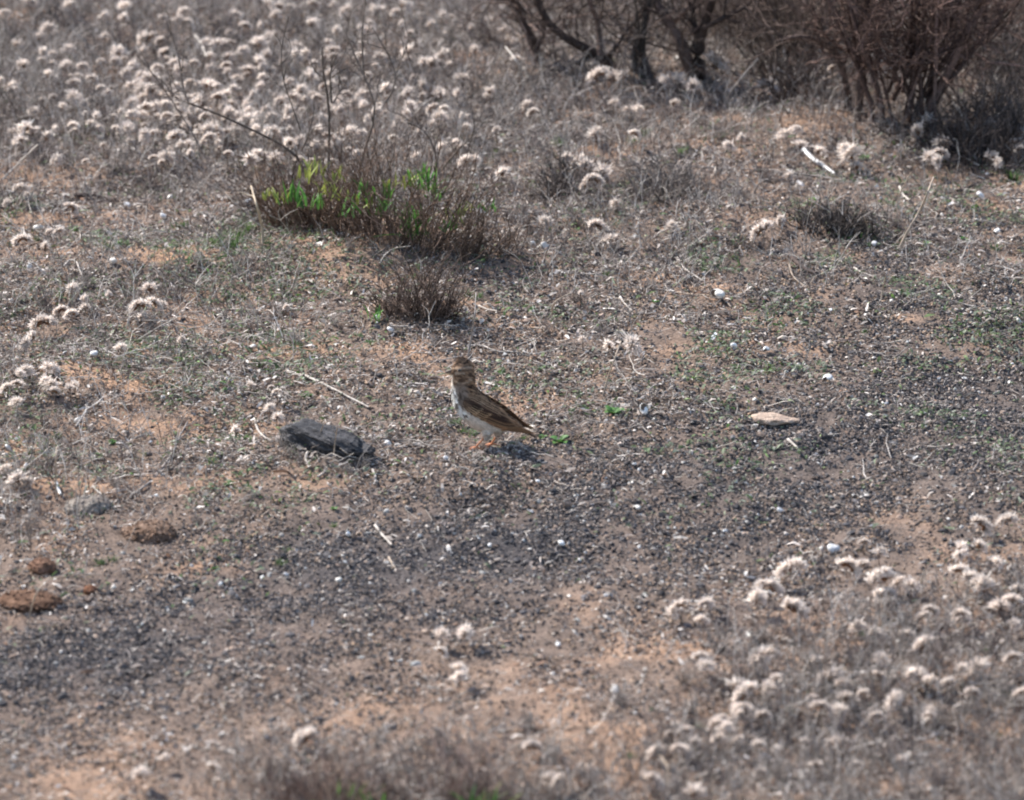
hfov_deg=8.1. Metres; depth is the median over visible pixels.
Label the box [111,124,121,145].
dried flower
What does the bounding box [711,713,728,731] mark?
dried flower
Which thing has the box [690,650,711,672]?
dried flower
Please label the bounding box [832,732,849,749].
dried flower
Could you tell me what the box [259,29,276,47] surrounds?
dried flower
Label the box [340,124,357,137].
dried flower
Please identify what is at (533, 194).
dead plant
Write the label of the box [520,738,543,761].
dried flower
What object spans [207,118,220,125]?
dried flower
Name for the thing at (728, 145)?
dried flower
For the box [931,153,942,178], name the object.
dried flower
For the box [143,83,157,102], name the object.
dried flower
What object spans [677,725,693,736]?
dried flower
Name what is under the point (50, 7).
dead plant
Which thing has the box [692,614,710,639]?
dried flower
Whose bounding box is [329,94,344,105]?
dried flower
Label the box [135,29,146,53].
dried flower
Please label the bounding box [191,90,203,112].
dried flower
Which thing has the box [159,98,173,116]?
dried flower
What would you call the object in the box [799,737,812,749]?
dried flower
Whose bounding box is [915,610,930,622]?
dried flower
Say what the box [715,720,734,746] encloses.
dried flower
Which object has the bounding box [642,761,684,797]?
dead plant
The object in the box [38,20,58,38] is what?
dried flower
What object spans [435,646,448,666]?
dried flower
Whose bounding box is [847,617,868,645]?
dried flower
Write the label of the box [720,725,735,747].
dried flower
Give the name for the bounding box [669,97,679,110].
dried flower
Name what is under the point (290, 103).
dried flower
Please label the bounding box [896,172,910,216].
dry stalk
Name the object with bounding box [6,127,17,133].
dried flower
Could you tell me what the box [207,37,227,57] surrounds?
dried flower
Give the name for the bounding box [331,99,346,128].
dried flower
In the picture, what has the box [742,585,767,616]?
dried flower
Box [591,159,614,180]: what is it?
dried flower
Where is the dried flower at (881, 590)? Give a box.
[871,587,884,608]
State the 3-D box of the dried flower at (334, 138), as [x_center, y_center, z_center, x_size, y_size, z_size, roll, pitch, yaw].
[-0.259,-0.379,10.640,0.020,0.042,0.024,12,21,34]
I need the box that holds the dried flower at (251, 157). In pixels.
[240,150,260,167]
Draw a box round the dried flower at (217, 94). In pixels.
[209,91,225,110]
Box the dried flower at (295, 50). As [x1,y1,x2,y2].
[291,47,302,74]
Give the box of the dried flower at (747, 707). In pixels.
[729,701,755,719]
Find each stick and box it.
[3,144,38,178]
[54,481,61,494]
[75,193,118,201]
[138,420,207,490]
[192,35,206,56]
[253,417,269,439]
[285,369,368,407]
[304,451,310,468]
[371,468,381,482]
[374,524,391,545]
[466,344,533,353]
[619,296,631,309]
[668,165,853,182]
[677,257,703,281]
[677,292,729,305]
[786,438,800,451]
[788,252,816,275]
[788,264,813,286]
[801,147,834,173]
[898,185,909,199]
[906,234,958,247]
[926,300,1022,311]
[937,724,1000,744]
[956,181,981,191]
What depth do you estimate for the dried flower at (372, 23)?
11.37 m
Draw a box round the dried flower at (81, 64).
[77,62,88,70]
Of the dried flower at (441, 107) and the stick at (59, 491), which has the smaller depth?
the stick at (59, 491)
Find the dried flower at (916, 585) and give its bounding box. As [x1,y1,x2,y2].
[899,574,922,596]
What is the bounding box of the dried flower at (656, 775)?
[643,771,665,796]
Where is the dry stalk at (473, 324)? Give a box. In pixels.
[465,292,475,355]
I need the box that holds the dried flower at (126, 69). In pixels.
[117,65,133,88]
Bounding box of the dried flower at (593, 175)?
[582,172,604,189]
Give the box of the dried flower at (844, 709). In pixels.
[835,703,848,716]
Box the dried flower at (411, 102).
[402,98,418,109]
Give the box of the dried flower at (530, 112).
[526,106,537,132]
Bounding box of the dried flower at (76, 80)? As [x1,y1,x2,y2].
[66,78,80,92]
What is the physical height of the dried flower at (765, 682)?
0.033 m
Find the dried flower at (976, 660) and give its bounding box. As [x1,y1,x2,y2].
[968,656,990,669]
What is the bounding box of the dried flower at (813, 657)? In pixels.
[806,653,823,675]
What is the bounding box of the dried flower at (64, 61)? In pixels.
[57,59,73,68]
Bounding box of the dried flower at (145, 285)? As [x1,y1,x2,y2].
[138,281,158,296]
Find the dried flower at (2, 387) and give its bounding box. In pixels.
[0,382,16,397]
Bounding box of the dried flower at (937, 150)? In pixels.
[932,147,949,158]
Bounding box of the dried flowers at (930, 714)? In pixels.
[0,0,1023,780]
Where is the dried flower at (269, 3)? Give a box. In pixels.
[262,0,276,20]
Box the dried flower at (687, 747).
[675,743,694,762]
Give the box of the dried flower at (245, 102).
[241,96,253,107]
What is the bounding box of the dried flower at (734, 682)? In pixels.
[724,675,744,690]
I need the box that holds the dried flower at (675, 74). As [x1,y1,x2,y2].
[670,71,686,91]
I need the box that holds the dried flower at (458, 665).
[449,661,467,685]
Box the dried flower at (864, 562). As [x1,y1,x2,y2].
[854,558,870,580]
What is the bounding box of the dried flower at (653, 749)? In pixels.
[645,743,665,764]
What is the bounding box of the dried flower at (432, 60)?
[425,55,439,72]
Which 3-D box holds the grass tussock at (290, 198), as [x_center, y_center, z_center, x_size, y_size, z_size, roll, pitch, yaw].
[-0.211,-0.330,10.153,0.510,0.261,0.314,9,19,28]
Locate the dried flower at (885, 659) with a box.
[873,649,892,669]
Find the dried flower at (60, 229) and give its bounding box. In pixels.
[53,226,65,245]
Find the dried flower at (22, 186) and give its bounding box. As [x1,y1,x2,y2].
[11,182,30,205]
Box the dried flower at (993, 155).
[984,148,998,170]
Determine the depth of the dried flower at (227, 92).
10.96 m
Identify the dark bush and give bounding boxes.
[490,0,643,46]
[561,0,734,47]
[640,0,807,51]
[661,0,900,86]
[705,23,859,111]
[722,0,920,59]
[837,0,1023,78]
[851,76,1023,186]
[898,0,1023,95]
[909,44,1023,154]
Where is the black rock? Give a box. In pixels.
[278,418,375,458]
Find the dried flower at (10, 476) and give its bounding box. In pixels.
[5,470,26,492]
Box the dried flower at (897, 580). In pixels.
[889,574,904,594]
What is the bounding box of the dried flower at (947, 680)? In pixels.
[937,676,955,700]
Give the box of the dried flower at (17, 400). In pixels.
[8,395,24,410]
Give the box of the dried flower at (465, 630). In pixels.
[455,620,475,649]
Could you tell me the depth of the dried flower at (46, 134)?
10.72 m
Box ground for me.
[0,0,1023,799]
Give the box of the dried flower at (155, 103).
[150,100,161,112]
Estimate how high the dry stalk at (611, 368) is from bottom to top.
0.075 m
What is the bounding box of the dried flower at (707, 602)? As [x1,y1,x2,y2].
[695,594,715,617]
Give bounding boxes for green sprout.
[94,557,106,565]
[163,219,188,230]
[206,455,219,465]
[207,227,243,249]
[235,228,248,238]
[239,220,259,232]
[275,557,287,564]
[457,428,471,434]
[470,290,483,298]
[548,133,564,147]
[550,435,568,442]
[605,405,624,413]
[672,142,691,156]
[988,242,1003,251]
[1003,168,1023,183]
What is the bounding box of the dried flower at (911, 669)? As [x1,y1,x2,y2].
[901,666,916,691]
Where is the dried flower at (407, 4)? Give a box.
[399,0,414,12]
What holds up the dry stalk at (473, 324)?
on the ground
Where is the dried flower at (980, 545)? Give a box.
[973,537,988,559]
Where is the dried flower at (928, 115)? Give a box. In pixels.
[920,111,935,125]
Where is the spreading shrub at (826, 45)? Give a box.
[677,0,970,121]
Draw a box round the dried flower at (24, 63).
[16,57,29,72]
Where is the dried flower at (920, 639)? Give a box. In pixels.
[906,632,935,657]
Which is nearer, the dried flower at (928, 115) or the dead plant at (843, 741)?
the dead plant at (843, 741)
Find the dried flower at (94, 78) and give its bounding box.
[84,73,98,98]
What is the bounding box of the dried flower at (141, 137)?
[137,126,150,150]
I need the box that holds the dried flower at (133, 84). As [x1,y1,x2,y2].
[122,78,138,88]
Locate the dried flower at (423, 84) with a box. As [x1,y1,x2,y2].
[418,76,429,98]
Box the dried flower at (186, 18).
[182,17,194,34]
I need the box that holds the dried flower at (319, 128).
[312,124,325,140]
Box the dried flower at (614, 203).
[608,197,620,214]
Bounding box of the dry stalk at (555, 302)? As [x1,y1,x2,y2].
[551,292,570,321]
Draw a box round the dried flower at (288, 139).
[283,136,294,147]
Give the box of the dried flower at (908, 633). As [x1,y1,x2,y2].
[900,626,915,648]
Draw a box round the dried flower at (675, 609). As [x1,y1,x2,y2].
[664,606,680,624]
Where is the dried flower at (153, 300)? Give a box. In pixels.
[145,296,161,314]
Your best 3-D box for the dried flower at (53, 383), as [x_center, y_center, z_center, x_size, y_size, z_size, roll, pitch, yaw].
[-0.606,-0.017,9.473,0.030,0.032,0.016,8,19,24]
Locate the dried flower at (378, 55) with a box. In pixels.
[373,51,386,72]
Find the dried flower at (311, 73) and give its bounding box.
[304,67,318,87]
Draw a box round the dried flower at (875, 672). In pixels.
[871,668,886,690]
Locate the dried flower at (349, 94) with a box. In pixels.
[341,90,354,106]
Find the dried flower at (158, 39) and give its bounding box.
[154,35,165,48]
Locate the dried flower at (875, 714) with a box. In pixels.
[866,710,886,726]
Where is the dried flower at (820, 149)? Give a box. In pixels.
[812,143,828,167]
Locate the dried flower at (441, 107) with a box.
[437,104,450,112]
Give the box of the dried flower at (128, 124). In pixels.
[119,119,135,137]
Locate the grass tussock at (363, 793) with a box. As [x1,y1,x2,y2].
[243,728,428,799]
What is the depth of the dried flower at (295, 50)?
11.13 m
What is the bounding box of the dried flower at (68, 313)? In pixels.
[62,308,79,326]
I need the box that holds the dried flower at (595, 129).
[586,122,607,145]
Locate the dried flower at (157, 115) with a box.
[154,113,165,128]
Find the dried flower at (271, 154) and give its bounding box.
[265,150,284,168]
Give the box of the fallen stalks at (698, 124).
[0,0,1023,799]
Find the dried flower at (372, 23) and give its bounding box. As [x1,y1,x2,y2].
[366,18,375,27]
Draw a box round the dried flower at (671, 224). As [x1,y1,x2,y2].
[663,219,679,234]
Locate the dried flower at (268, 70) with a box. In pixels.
[263,66,275,78]
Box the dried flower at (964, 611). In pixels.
[949,606,972,632]
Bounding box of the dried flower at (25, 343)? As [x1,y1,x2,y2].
[17,333,31,351]
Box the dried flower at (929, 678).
[920,672,938,694]
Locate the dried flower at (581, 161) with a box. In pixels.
[576,156,595,169]
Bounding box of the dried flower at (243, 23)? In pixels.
[239,21,252,41]
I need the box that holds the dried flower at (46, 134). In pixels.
[40,128,56,142]
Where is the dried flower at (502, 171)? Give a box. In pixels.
[494,165,508,188]
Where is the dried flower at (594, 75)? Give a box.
[585,65,609,95]
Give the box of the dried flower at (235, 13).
[228,9,243,24]
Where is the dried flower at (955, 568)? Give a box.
[948,562,970,591]
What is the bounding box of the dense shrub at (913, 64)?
[775,0,1023,135]
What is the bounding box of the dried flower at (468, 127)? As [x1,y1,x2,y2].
[462,122,472,132]
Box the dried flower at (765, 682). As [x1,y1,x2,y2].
[759,680,780,701]
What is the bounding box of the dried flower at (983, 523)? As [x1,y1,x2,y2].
[969,513,994,538]
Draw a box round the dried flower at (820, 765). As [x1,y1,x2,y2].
[808,758,824,775]
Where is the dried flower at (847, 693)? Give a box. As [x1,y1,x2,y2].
[835,688,853,704]
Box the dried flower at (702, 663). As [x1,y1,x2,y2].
[695,657,716,683]
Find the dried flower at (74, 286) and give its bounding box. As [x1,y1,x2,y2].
[64,281,79,297]
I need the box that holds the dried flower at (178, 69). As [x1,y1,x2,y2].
[172,59,186,81]
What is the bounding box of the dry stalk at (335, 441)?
[332,426,336,458]
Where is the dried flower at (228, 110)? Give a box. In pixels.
[221,104,235,121]
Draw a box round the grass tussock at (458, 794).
[386,680,550,799]
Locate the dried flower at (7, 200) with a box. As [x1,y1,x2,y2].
[3,198,12,211]
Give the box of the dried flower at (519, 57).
[510,55,523,74]
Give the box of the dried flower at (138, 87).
[131,79,146,93]
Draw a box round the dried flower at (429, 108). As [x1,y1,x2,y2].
[425,103,437,115]
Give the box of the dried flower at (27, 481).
[20,475,34,484]
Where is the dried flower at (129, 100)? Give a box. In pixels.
[122,95,138,108]
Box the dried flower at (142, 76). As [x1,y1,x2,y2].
[138,69,160,82]
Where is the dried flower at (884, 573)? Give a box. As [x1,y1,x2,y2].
[864,565,897,597]
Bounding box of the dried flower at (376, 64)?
[371,61,380,83]
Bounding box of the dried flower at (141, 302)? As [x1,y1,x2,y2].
[127,297,151,322]
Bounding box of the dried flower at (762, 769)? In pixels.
[753,766,767,785]
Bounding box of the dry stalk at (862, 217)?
[849,206,880,235]
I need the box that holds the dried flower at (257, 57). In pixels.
[253,52,266,71]
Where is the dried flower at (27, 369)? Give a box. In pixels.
[17,363,36,375]
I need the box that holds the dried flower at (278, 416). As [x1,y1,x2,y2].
[271,410,285,428]
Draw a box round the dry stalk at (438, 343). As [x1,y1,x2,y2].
[430,334,447,351]
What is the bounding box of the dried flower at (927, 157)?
[917,147,939,170]
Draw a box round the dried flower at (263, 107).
[258,103,272,118]
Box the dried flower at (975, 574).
[962,568,978,594]
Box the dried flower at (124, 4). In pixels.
[116,0,132,23]
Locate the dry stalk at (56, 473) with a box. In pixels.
[55,447,57,499]
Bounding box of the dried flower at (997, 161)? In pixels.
[990,154,1003,175]
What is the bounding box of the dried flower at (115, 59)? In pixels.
[109,54,121,76]
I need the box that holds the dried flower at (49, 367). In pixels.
[40,359,62,376]
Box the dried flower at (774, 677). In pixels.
[769,672,782,695]
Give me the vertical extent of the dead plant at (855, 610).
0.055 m
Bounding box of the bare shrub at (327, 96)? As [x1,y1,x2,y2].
[120,0,502,189]
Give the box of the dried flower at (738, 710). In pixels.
[731,705,751,723]
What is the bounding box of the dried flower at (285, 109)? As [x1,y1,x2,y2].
[282,103,293,116]
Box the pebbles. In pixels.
[0,5,1023,799]
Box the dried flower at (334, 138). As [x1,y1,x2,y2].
[331,132,344,156]
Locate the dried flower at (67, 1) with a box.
[62,0,79,13]
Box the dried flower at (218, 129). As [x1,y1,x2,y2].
[213,123,225,138]
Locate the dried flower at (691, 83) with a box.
[685,74,700,103]
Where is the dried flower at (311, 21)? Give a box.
[305,16,321,29]
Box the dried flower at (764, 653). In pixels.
[745,644,775,669]
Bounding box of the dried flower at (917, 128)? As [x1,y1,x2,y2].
[909,121,924,141]
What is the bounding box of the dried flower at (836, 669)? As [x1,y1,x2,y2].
[814,665,845,684]
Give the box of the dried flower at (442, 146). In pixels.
[437,140,450,152]
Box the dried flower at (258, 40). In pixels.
[247,34,268,52]
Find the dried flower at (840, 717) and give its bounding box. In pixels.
[822,701,848,729]
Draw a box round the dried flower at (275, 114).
[265,112,278,118]
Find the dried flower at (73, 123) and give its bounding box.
[67,121,80,140]
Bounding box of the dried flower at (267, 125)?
[260,124,282,144]
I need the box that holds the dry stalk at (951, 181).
[944,167,953,195]
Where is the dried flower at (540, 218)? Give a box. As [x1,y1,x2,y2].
[537,213,554,230]
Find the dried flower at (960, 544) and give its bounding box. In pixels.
[954,539,968,558]
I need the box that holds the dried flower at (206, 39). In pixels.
[199,36,217,48]
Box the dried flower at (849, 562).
[835,555,862,579]
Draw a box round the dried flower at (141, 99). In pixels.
[134,89,154,105]
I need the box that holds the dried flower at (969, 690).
[961,684,981,706]
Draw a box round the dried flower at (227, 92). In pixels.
[218,88,234,97]
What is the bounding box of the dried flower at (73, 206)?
[61,201,78,221]
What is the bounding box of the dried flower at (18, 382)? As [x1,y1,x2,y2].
[11,379,22,394]
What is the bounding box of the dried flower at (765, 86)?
[753,76,778,97]
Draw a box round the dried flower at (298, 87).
[292,81,308,104]
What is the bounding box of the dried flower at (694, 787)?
[682,780,710,799]
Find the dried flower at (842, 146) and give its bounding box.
[834,140,850,168]
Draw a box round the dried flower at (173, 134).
[165,128,186,155]
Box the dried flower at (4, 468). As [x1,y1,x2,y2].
[0,463,11,474]
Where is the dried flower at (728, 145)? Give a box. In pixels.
[722,137,738,158]
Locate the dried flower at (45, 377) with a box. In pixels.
[38,372,51,391]
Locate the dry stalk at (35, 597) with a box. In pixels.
[27,576,50,624]
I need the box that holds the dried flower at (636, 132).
[628,127,641,152]
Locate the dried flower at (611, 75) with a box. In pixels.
[604,67,628,92]
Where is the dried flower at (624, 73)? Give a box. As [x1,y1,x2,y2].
[615,67,629,95]
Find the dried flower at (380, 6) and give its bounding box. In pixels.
[368,3,384,20]
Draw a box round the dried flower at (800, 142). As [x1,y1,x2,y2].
[791,138,812,162]
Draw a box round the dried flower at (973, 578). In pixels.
[969,575,984,599]
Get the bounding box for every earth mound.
[0,588,62,614]
[27,557,55,574]
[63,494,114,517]
[83,585,96,594]
[120,518,176,544]
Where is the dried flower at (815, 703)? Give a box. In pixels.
[809,699,831,723]
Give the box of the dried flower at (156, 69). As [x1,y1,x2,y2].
[148,67,159,75]
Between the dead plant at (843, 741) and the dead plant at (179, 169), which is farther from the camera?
the dead plant at (179, 169)
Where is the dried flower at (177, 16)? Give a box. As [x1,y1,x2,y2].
[171,14,183,31]
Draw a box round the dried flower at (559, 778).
[549,771,566,795]
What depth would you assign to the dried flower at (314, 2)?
11.46 m
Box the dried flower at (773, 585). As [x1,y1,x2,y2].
[752,576,784,601]
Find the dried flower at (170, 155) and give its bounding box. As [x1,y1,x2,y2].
[157,149,176,168]
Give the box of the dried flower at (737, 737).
[731,734,742,751]
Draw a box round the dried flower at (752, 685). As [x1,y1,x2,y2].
[729,679,757,705]
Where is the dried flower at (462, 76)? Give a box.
[453,72,472,80]
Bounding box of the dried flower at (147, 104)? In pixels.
[134,99,151,125]
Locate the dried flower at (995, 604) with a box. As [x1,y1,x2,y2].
[983,596,1015,615]
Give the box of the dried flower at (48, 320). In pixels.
[27,313,58,337]
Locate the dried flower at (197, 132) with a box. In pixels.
[193,124,205,136]
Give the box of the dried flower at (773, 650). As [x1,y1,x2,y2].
[770,648,781,666]
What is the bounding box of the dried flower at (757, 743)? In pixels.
[750,738,767,750]
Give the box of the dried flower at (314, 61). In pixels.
[309,60,319,69]
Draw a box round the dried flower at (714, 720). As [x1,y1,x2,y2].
[707,716,724,728]
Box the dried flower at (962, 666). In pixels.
[954,662,969,681]
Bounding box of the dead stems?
[0,0,1023,799]
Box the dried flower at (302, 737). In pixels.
[291,724,319,750]
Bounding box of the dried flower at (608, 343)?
[602,337,615,357]
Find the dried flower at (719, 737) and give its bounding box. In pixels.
[710,732,727,746]
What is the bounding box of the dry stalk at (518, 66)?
[505,46,523,89]
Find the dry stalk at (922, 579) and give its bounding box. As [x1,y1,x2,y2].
[920,570,925,593]
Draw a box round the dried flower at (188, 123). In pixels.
[181,118,191,135]
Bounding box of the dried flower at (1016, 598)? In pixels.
[1002,593,1023,614]
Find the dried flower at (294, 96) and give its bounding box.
[286,92,301,104]
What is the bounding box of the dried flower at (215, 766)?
[206,761,220,784]
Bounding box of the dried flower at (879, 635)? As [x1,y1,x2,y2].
[866,625,887,648]
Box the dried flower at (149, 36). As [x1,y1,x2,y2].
[144,30,156,54]
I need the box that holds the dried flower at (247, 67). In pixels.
[239,64,256,87]
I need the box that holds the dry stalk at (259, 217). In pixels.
[238,185,263,245]
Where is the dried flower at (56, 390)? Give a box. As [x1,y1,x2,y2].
[48,386,61,406]
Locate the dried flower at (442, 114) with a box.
[431,110,449,125]
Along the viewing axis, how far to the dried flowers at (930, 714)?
10.81 m
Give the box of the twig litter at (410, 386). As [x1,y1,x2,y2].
[0,0,1023,799]
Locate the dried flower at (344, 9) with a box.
[338,2,351,23]
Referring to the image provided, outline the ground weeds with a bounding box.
[0,17,1023,692]
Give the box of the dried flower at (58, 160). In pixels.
[48,151,62,174]
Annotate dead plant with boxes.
[0,1,54,44]
[0,361,18,378]
[0,466,33,493]
[3,89,43,122]
[17,128,75,163]
[21,275,64,308]
[25,222,64,250]
[35,407,63,425]
[40,0,74,14]
[42,0,106,35]
[52,62,101,96]
[68,260,103,291]
[87,7,139,47]
[90,135,137,174]
[99,102,117,121]
[103,472,122,490]
[113,281,143,305]
[121,395,140,409]
[130,160,170,190]
[133,7,199,56]
[145,313,157,325]
[153,267,199,299]
[166,144,196,180]
[173,408,193,425]
[176,62,223,90]
[185,510,202,522]
[188,249,205,265]
[196,127,237,150]
[197,2,239,32]
[205,0,257,42]
[213,20,275,55]
[220,350,234,362]
[235,134,270,157]
[237,252,252,264]
[248,489,256,500]
[252,748,277,773]
[253,59,297,88]
[266,299,288,318]
[267,427,290,448]
[268,760,313,790]
[277,0,324,35]
[278,102,305,132]
[278,324,309,343]
[282,443,297,457]
[294,452,310,463]
[301,16,345,50]
[323,306,343,326]
[338,460,350,472]
[344,233,361,249]
[350,343,374,356]
[358,455,370,468]
[369,40,415,68]
[385,321,404,334]
[398,54,461,97]
[407,718,456,752]
[426,35,488,82]
[428,333,439,344]
[430,7,472,43]
[449,7,514,44]
[456,49,517,98]
[456,117,480,142]
[459,736,499,765]
[481,97,510,128]
[499,773,531,799]
[512,207,538,227]
[514,127,557,151]
[515,245,533,257]
[516,705,540,729]
[518,172,545,197]
[525,411,543,423]
[529,80,569,113]
[531,315,556,334]
[535,731,568,759]
[552,75,593,105]
[555,284,590,302]
[565,202,599,227]
[574,763,626,791]
[582,79,629,113]
[591,319,608,331]
[602,682,633,705]
[612,177,652,203]
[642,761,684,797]
[644,276,664,290]
[644,720,684,743]
[646,97,684,121]
[668,658,701,685]
[672,688,702,714]
[693,616,740,653]
[697,724,736,756]
[702,114,734,140]
[717,654,755,680]
[728,179,761,202]
[731,612,782,646]
[751,235,773,249]
[754,161,782,179]
[755,675,809,722]
[763,741,814,780]
[773,605,834,644]
[787,643,834,679]
[814,720,869,759]
[834,627,894,668]
[837,593,870,619]
[853,702,903,736]
[857,660,922,705]
[874,723,914,757]
[884,205,917,227]
[887,599,931,628]
[904,698,946,729]
[909,624,965,672]
[920,756,970,789]
[934,623,977,654]
[935,232,961,250]
[966,729,999,759]
[970,626,1013,653]
[992,678,1020,706]
[997,579,1023,606]
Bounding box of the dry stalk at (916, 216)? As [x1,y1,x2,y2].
[899,173,933,250]
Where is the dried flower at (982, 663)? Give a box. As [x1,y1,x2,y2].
[965,658,989,676]
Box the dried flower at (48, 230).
[45,227,53,239]
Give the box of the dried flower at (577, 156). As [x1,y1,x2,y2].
[569,149,587,167]
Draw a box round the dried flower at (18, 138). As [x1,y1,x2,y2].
[12,132,28,152]
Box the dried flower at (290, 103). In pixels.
[282,99,296,110]
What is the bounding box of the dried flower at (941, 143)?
[930,133,955,147]
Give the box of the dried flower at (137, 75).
[133,69,148,77]
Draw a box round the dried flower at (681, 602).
[669,598,689,624]
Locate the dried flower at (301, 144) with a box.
[291,139,304,151]
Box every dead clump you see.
[519,145,618,211]
[611,140,731,219]
[774,189,904,247]
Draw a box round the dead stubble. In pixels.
[0,0,1023,469]
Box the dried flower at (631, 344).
[620,331,644,371]
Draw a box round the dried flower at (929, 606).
[921,603,939,626]
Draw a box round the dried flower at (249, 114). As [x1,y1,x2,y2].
[237,110,262,131]
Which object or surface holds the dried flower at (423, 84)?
on the ground
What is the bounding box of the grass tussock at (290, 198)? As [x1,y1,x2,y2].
[205,81,542,261]
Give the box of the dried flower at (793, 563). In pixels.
[772,555,809,588]
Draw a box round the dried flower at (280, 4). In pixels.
[269,0,286,20]
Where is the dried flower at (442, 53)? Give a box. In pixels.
[430,48,448,57]
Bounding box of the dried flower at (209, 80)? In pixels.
[197,77,219,99]
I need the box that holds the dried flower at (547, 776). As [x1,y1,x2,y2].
[538,770,562,794]
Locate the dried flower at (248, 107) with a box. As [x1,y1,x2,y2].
[243,104,256,113]
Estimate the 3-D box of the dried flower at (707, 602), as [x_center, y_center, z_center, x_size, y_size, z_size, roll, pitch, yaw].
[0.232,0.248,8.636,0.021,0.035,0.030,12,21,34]
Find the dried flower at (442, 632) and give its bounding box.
[433,625,451,645]
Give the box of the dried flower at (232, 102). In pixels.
[226,98,240,107]
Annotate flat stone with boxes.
[749,412,800,425]
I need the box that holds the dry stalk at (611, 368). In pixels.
[602,341,621,396]
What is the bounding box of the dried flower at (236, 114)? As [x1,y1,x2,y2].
[232,106,246,124]
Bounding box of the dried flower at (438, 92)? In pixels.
[431,84,446,104]
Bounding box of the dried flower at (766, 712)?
[754,709,772,729]
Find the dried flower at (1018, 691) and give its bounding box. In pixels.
[1009,686,1023,709]
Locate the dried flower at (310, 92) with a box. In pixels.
[308,90,317,107]
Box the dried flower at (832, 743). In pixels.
[824,735,838,753]
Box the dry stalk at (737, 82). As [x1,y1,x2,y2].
[725,58,757,108]
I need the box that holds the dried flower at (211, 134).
[201,131,215,151]
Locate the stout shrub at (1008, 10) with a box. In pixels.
[928,0,1023,79]
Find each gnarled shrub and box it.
[439,0,726,95]
[457,0,638,62]
[490,0,705,96]
[598,0,837,80]
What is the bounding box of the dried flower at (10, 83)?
[0,78,20,89]
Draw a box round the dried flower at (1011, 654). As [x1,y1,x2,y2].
[1001,650,1023,674]
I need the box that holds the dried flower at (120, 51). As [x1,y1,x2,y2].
[110,41,129,64]
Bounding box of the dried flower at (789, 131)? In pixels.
[771,125,801,147]
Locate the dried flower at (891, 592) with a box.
[881,586,897,597]
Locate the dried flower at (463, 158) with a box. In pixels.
[455,152,481,175]
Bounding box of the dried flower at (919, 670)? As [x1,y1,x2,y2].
[914,663,926,691]
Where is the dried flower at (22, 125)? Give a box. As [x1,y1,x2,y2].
[15,119,33,146]
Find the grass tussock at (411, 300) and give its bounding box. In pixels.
[341,219,502,335]
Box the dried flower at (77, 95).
[64,88,83,115]
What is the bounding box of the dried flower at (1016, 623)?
[1006,615,1020,636]
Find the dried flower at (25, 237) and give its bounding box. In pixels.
[10,233,32,252]
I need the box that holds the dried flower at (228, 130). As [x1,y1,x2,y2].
[218,126,231,145]
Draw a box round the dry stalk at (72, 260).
[64,259,80,273]
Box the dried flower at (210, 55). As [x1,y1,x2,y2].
[206,50,215,62]
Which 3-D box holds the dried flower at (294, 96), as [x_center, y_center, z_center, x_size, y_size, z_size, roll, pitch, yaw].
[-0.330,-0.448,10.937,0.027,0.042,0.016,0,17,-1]
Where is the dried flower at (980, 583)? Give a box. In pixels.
[972,570,999,604]
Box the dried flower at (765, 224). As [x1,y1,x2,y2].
[747,219,774,244]
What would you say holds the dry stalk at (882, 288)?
on the ground
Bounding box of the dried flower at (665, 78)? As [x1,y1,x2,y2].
[657,72,678,95]
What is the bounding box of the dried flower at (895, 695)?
[881,688,905,720]
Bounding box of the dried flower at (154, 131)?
[149,128,160,145]
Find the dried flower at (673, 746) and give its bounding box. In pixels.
[671,743,688,761]
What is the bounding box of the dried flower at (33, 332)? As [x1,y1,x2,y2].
[26,330,36,345]
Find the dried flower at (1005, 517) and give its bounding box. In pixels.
[994,512,1018,536]
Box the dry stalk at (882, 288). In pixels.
[880,276,885,300]
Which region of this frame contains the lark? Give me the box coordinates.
[445,356,536,450]
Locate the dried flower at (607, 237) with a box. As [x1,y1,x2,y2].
[599,231,619,242]
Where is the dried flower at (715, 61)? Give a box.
[703,49,733,79]
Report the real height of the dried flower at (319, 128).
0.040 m
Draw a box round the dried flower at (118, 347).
[113,341,126,354]
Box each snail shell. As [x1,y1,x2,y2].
[33,224,42,230]
[90,351,97,356]
[110,257,116,262]
[540,242,549,248]
[611,684,618,693]
[633,505,640,509]
[640,403,647,414]
[710,289,724,297]
[822,374,832,380]
[827,544,834,553]
[833,544,839,551]
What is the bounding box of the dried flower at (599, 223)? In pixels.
[586,217,608,233]
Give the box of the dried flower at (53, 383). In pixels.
[41,376,62,397]
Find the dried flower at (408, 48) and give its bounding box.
[399,43,413,67]
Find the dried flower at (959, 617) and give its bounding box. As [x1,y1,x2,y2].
[950,614,971,630]
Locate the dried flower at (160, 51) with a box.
[157,46,168,72]
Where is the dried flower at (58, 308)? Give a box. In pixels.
[52,304,67,320]
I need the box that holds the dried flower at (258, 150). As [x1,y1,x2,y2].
[251,148,267,170]
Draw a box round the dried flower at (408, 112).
[401,107,412,132]
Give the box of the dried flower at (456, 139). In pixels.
[450,137,462,155]
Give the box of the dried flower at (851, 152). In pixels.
[836,142,861,171]
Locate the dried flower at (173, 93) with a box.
[164,87,180,99]
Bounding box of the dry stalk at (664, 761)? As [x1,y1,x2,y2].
[637,753,676,781]
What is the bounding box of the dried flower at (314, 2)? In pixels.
[306,0,321,11]
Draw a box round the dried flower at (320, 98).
[311,93,325,107]
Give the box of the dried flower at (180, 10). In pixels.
[176,6,190,29]
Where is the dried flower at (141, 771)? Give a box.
[130,764,152,789]
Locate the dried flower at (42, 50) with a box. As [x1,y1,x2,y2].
[38,45,48,69]
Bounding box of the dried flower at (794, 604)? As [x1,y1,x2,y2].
[780,595,809,624]
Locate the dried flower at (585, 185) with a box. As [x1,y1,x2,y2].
[579,181,591,199]

